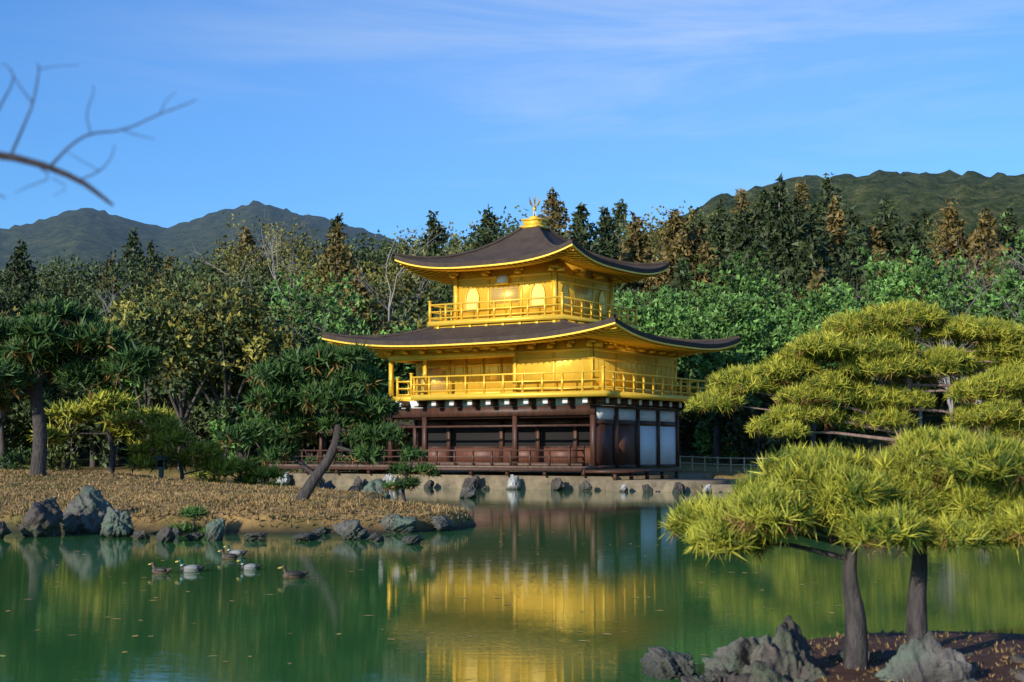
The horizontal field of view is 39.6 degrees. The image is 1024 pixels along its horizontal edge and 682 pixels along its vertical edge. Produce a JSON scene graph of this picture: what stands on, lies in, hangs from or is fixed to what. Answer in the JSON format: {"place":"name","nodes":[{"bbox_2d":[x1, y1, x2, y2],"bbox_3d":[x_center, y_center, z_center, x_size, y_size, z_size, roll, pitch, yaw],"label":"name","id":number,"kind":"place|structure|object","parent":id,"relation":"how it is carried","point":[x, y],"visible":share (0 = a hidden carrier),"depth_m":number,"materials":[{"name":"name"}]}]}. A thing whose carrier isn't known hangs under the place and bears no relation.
{"place":"outdoors","nodes":[
{"label":"outdoors","id":0,"kind":"place"},
{"bbox_2d":[0,62,195,205],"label":"bare branch","id":1,"kind":"object","parent":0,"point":[41,165],"visible":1,"depth_m":2.63,"materials":[{"name":"brown plant"}]},
{"bbox_2d":[0,482,1023,681],"bbox_3d":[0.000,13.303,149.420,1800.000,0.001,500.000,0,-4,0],"label":"pond water","id":2,"kind":"structure","parent":0,"point":[602,554],"depth_m":17.34,"materials":[{"name":"green liquid"}]},
{"bbox_2d":[148,562,171,573],"bbox_3d":[-5.159,3.344,20.866,0.388,0.198,0.140,-2,-5,21],"label":"duck","id":3,"kind":"object","parent":2,"relation":"on","point":[161,570],"visible":0.94,"depth_m":20.81},
{"bbox_2d":[175,559,204,571],"bbox_3d":[-4.785,3.354,21.138,0.449,0.228,0.162,0,-4,0],"label":"duck","id":4,"kind":"object","parent":2,"relation":"on","point":[190,568],"visible":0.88,"depth_m":21.08},
{"bbox_2d":[218,549,240,558],"bbox_3d":[-4.691,3.556,23.628,0.389,0.198,0.141,0,-4,0],"label":"duck","id":5,"kind":"object","parent":2,"relation":"on","point":[230,556],"visible":0.91,"depth_m":23.58},
{"bbox_2d":[224,545,246,555],"bbox_3d":[-4.733,3.601,24.347,0.447,0.228,0.162,-2,-5,21],"label":"duck","id":6,"kind":"object","parent":2,"relation":"on","point":[241,552],"visible":0.8,"depth_m":24.29},
{"bbox_2d":[236,559,261,569],"bbox_3d":[-3.974,3.393,21.515,0.390,0.198,0.141,0,-4,0],"label":"duck","id":7,"kind":"object","parent":2,"relation":"on","point":[251,566],"visible":0.96,"depth_m":21.47},
{"bbox_2d":[278,565,308,578],"bbox_3d":[-3.086,3.273,20.081,0.447,0.228,0.162,1,-5,-17],"label":"duck","id":8,"kind":"object","parent":2,"relation":"on","point":[294,574],"visible":0.95,"depth_m":20.01},
{"bbox_2d":[0,536,978,663],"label":"floating pond leaves","id":9,"kind":"object","parent":2,"relation":"on","point":[432,632],"visible":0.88,"depth_m":17.42,"materials":[{"name":"green plant"}]},
{"bbox_2d":[0,169,1023,681],"bbox_3d":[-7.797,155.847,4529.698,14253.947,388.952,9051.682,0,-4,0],"label":"terrain","id":10,"kind":"structure","parent":0,"point":[88,235],"depth_m":918.64,"materials":[{"name":"brown soil"}]},
{"bbox_2d":[0,295,169,475],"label":"pine","id":11,"kind":"object","parent":10,"relation":"on","point":[85,337],"visible":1,"depth_m":47.58,"materials":[{"name":"green plant"}]},
{"bbox_2d":[25,389,191,472],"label":"yellow pine","id":12,"kind":"object","parent":10,"relation":"on","point":[121,425],"visible":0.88,"depth_m":55.55,"materials":[{"name":"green plant"}]},
{"bbox_2d":[153,449,168,477],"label":"stone lantern","id":13,"kind":"object","parent":10,"relation":"on","point":[160,466],"visible":0.82,"depth_m":55.66,"materials":[{"name":"black stone"}]},
{"bbox_2d":[122,426,240,479],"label":"shrub","id":14,"kind":"object","parent":10,"relation":"on","point":[203,454],"visible":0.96,"depth_m":55.52,"materials":[{"name":"green plant"}]},
{"bbox_2d":[167,504,209,534],"bbox_3d":[-6.747,4.139,30.281,1.340,1.339,1.035,-3,-5,34],"label":"shrub","id":15,"kind":"object","parent":10,"relation":"on","point":[188,512],"visible":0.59,"depth_m":30.23,"materials":[{"name":"green plant"}]},
{"bbox_2d":[0,469,472,526],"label":"island grass tufts","id":16,"kind":"object","parent":10,"relation":"on","point":[185,495],"visible":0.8,"depth_m":36.24,"materials":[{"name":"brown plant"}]},
{"bbox_2d":[0,478,476,544],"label":"rocks","id":17,"kind":"object","parent":10,"relation":"on","point":[89,510],"visible":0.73,"depth_m":29.70,"materials":[{"name":"grey stone"}]},
{"bbox_2d":[187,454,289,486],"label":"shrub","id":18,"kind":"object","parent":10,"relation":"on","point":[250,476],"visible":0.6,"depth_m":59.58,"materials":[{"name":"green plant"}]},
{"bbox_2d":[212,340,406,501],"bbox_3d":[-4.960,2.096,35.069,4.853,4.355,3.286,0,-4,0],"label":"leaning pine","id":19,"kind":"object","parent":10,"relation":"on","point":[310,377],"visible":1,"depth_m":34.65,"materials":[{"name":"green plant"}]},
{"bbox_2d":[381,444,442,501],"bbox_3d":[-2.453,3.291,34.775,1.551,1.665,1.112,0,-4,0],"label":"island pine","id":20,"kind":"object","parent":10,"relation":"on","point":[411,455],"visible":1,"depth_m":34.74,"materials":[{"name":"green plant"}]},
{"bbox_2d":[258,472,743,492],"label":"shore rocks","id":21,"kind":"object","parent":10,"relation":"on","point":[515,481],"visible":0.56,"depth_m":65.76,"materials":[{"name":"grey stone"}]},
{"bbox_2d":[269,197,739,491],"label":"temple pavilion","id":22,"kind":"structure","parent":10,"relation":"on","point":[535,353],"depth_m":69.70,"materials":[{"name":"gold metal"}]},
{"bbox_2d":[0,192,1009,452],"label":"forest trees","id":23,"kind":"object","parent":10,"relation":"on","point":[212,278],"visible":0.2,"depth_m":149.55,"materials":[{"name":"green plant"}]},
{"bbox_2d":[0,213,1023,469],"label":"forest trees","id":24,"kind":"object","parent":10,"relation":"on","point":[202,355],"visible":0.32,"depth_m":91.03,"materials":[{"name":"green plant"}]},
{"bbox_2d":[0,172,1023,426],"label":"conifer trees","id":25,"kind":"object","parent":10,"relation":"on","point":[800,240],"visible":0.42,"depth_m":145.51,"materials":[{"name":"green plant"}]},
{"bbox_2d":[5,204,1023,460],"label":"bare trees","id":26,"kind":"object","parent":10,"relation":"on","point":[949,402],"visible":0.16,"depth_m":104.96,"materials":[{"name":"brown plant"}]},
{"bbox_2d":[346,455,761,472],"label":"bamboo fence","id":27,"kind":"object","parent":10,"relation":"on","point":[717,464],"visible":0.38,"depth_m":78.65,"materials":[{"name":"beige wood"}]},
{"bbox_2d":[656,438,958,668],"bbox_3d":[2.106,1.539,9.922,2.117,1.747,1.891,0,-4,0],"label":"pine","id":28,"kind":"object","parent":10,"relation":"on","point":[798,490],"visible":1,"depth_m":9.69,"materials":[{"name":"green plant"}]},
{"bbox_2d":[640,615,1023,681],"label":"rocks","id":29,"kind":"object","parent":10,"relation":"on","point":[785,653],"visible":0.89,"depth_m":9.52,"materials":[{"name":"grey stone"}]},
{"bbox_2d":[684,297,1023,447],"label":"shore pine","id":30,"kind":"object","parent":10,"relation":"on","point":[881,345],"visible":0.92,"depth_m":61.26,"materials":[{"name":"green plant"}]},
{"bbox_2d":[809,628,1023,681],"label":"grass tufts","id":31,"kind":"object","parent":10,"relation":"on","point":[873,662],"visible":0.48,"depth_m":10.78,"materials":[{"name":"brown plant"}]},
{"bbox_2d":[828,422,1023,643],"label":"pine","id":32,"kind":"object","parent":10,"relation":"on","point":[987,499],"visible":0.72,"depth_m":9.80,"materials":[{"name":"green plant"}]},
{"bbox_2d":[0,0,1023,250],"label":"sky","id":33,"kind":"structure","parent":0,"point":[379,114],"materials":[{"name":"blue"}]}
]}

